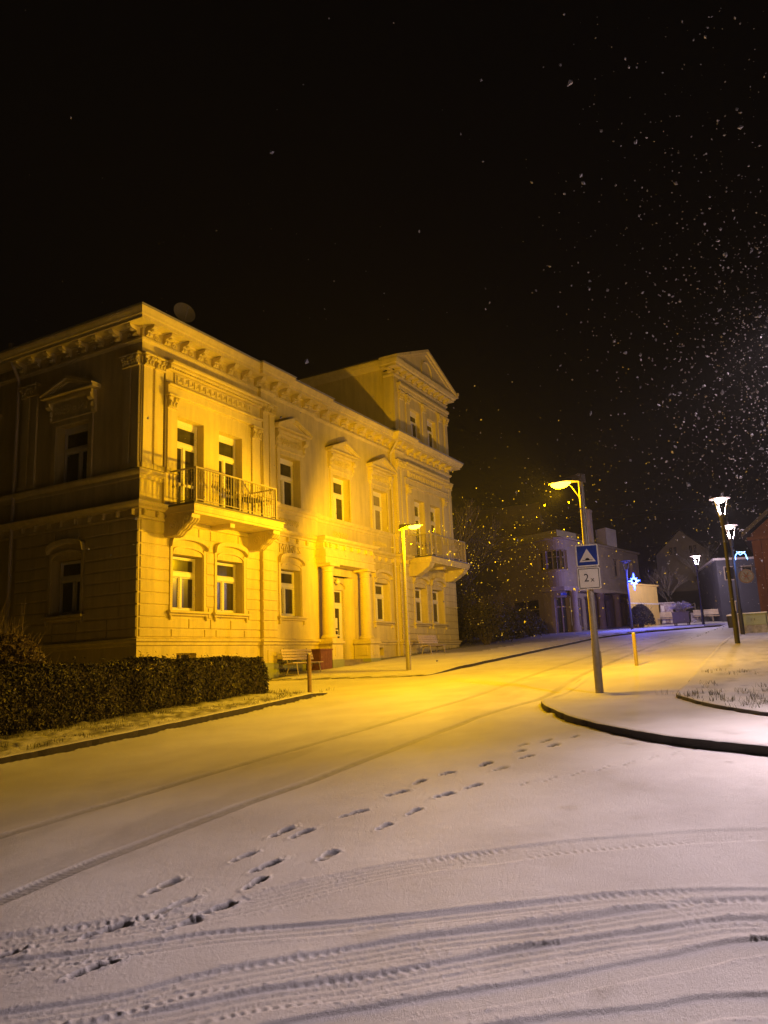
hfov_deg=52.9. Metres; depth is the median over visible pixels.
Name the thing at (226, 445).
balcony door
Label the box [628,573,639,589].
star decoration
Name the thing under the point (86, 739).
curb
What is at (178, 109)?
sky
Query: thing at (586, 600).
doorway
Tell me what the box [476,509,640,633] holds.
corner house
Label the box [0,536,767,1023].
road
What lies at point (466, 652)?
pavement
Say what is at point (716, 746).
kerb
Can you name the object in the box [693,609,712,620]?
park bench
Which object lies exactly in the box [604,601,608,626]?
doorway
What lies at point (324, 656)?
wooden box
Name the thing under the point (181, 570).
window
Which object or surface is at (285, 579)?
window
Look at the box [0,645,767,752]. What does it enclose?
grass
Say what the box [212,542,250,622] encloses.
window
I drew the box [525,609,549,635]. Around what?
shrub
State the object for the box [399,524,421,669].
street lamp
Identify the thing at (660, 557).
gabled house
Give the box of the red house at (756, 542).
[741,508,767,611]
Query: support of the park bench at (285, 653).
on the pavement at (466, 652)
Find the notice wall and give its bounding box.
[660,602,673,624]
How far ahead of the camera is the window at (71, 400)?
24.84 m
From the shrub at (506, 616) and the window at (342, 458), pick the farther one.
the shrub at (506, 616)
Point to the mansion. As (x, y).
(206, 551)
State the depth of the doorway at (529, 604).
57.61 m
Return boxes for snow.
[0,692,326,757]
[25,10,767,707]
[296,624,725,679]
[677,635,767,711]
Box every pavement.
[270,541,753,679]
[552,622,767,742]
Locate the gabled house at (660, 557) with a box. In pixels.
[652,528,719,592]
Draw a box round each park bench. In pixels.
[280,648,322,675]
[417,634,444,654]
[658,611,671,624]
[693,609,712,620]
[708,609,719,621]
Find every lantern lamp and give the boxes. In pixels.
[620,560,633,629]
[690,555,704,625]
[709,496,739,643]
[720,524,744,633]
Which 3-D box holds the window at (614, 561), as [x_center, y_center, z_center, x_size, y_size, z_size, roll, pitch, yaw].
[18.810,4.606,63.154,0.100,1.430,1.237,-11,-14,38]
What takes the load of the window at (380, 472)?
in the mansion
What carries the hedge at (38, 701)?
on the verge
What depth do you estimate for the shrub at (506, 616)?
44.83 m
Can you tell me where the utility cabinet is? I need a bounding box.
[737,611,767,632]
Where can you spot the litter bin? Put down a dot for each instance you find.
(729, 620)
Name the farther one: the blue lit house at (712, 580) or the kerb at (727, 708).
the blue lit house at (712, 580)
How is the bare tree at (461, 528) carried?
on the pavement at (466, 652)
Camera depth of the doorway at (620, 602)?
62.96 m
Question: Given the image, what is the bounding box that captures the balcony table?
[236,497,263,515]
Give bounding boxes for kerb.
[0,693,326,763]
[267,625,722,680]
[541,625,767,755]
[676,650,767,715]
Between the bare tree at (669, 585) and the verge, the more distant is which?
the bare tree at (669, 585)
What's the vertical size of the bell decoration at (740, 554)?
0.398 m
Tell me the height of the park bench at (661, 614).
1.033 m
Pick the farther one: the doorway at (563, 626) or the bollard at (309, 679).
the doorway at (563, 626)
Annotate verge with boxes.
[0,692,311,754]
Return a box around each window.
[39,375,100,485]
[41,538,84,626]
[166,535,210,620]
[176,653,189,666]
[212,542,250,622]
[275,417,312,508]
[277,553,307,624]
[325,441,360,522]
[366,457,396,532]
[373,569,395,627]
[410,411,416,437]
[413,575,432,628]
[427,421,432,447]
[430,578,448,629]
[539,552,548,570]
[544,550,561,570]
[556,550,565,568]
[613,560,617,576]
[626,562,630,577]
[723,566,733,579]
[741,565,751,570]
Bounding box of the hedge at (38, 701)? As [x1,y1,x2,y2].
[0,651,268,736]
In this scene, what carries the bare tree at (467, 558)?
on the pavement at (466, 652)
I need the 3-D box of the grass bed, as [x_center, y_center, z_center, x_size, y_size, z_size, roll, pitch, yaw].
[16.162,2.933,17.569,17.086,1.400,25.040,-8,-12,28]
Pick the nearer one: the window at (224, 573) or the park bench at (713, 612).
the window at (224, 573)
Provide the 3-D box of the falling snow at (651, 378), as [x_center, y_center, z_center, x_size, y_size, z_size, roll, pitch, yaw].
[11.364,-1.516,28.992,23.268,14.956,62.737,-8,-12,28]
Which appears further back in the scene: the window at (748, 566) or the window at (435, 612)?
the window at (748, 566)
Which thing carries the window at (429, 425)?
in the mansion
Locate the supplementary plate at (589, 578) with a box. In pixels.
[577,566,601,589]
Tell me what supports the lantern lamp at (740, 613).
on the pavement at (629, 697)
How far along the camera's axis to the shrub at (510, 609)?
47.11 m
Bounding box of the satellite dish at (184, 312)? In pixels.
[174,303,194,322]
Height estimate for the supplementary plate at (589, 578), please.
0.476 m
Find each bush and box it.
[0,597,60,676]
[627,602,655,627]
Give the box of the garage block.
[628,583,660,627]
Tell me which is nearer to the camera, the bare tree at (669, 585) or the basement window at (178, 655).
the basement window at (178, 655)
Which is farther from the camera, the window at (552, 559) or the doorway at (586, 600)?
the doorway at (586, 600)
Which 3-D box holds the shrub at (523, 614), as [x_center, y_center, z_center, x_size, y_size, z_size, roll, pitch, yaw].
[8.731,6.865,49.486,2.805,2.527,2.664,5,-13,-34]
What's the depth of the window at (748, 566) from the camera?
55.06 m
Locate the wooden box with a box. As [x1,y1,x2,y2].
[308,649,332,669]
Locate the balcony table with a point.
(251, 502)
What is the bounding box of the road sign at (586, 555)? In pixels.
[575,544,598,566]
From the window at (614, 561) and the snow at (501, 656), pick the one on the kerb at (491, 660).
the snow at (501, 656)
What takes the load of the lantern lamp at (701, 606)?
on the pavement at (466, 652)
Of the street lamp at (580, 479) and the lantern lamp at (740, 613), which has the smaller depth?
the street lamp at (580, 479)
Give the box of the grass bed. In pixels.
[683,633,767,709]
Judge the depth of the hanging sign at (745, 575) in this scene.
39.45 m
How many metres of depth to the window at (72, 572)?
24.06 m
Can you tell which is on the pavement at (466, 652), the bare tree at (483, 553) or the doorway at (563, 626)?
the bare tree at (483, 553)
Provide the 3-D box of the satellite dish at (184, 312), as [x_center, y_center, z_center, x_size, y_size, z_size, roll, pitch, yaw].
[-6.873,-6.511,26.601,0.568,1.616,0.570,-5,-11,11]
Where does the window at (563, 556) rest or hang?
in the corner house at (611, 606)
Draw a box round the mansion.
[0,302,470,677]
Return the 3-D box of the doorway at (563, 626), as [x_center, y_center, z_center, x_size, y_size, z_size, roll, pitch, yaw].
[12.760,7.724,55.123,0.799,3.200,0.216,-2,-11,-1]
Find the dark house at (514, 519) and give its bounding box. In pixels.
[455,502,563,633]
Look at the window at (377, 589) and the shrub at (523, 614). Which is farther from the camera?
the shrub at (523, 614)
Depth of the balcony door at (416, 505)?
39.56 m
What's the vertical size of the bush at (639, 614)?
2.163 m
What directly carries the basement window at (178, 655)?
in the mansion
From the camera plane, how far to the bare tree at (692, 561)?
73.66 m
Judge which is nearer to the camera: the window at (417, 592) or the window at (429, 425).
the window at (417, 592)
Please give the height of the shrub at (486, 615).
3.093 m
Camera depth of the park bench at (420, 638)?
36.01 m
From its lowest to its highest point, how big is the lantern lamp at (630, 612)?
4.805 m
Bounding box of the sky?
[0,0,767,531]
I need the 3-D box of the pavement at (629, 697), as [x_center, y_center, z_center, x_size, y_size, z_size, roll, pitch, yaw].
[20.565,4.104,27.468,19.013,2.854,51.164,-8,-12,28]
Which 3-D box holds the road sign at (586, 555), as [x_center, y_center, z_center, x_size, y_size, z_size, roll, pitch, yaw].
[4.333,0.937,16.466,0.476,0.476,0.192,-5,-11,16]
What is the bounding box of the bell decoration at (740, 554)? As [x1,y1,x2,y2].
[734,551,747,559]
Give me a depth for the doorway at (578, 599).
56.84 m
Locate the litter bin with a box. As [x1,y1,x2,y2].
[726,601,739,632]
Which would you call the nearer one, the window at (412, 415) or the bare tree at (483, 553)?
the window at (412, 415)
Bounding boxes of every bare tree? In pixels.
[451,493,480,565]
[453,512,514,616]
[456,530,487,604]
[640,567,689,611]
[664,540,721,577]
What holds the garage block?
on the pavement at (466, 652)
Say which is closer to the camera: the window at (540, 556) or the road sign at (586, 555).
the road sign at (586, 555)
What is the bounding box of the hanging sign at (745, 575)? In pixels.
[738,566,755,582]
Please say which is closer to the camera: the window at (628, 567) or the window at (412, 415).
the window at (412, 415)
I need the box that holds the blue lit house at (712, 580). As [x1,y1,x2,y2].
[695,557,760,621]
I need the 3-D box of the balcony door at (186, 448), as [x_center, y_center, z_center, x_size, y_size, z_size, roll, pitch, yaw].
[-6.491,-1.478,24.938,0.085,2.940,1.220,-8,-12,28]
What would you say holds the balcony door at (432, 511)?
in the mansion
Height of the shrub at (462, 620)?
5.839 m
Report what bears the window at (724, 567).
in the blue lit house at (712, 580)
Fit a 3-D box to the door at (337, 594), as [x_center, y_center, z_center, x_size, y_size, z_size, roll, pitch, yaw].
[-2.135,4.670,31.999,0.072,2.880,1.460,-8,-12,28]
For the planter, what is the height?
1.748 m
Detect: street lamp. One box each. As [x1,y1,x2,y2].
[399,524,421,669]
[548,473,603,692]
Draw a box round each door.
[177,420,196,503]
[219,435,235,509]
[334,590,342,637]
[414,502,421,555]
[430,507,436,555]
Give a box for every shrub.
[456,552,482,642]
[461,589,512,644]
[467,589,518,642]
[479,587,527,640]
[509,604,540,637]
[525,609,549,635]
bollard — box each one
[307,653,311,691]
[632,632,638,665]
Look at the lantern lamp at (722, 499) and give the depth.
26.56 m
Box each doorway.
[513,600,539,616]
[555,598,568,632]
[578,599,581,627]
[585,599,589,629]
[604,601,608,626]
[620,602,623,625]
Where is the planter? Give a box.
[667,601,693,625]
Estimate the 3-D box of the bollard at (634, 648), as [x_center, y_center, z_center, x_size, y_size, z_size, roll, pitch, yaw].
[6.661,3.733,20.459,0.094,1.074,0.096,-8,-12,28]

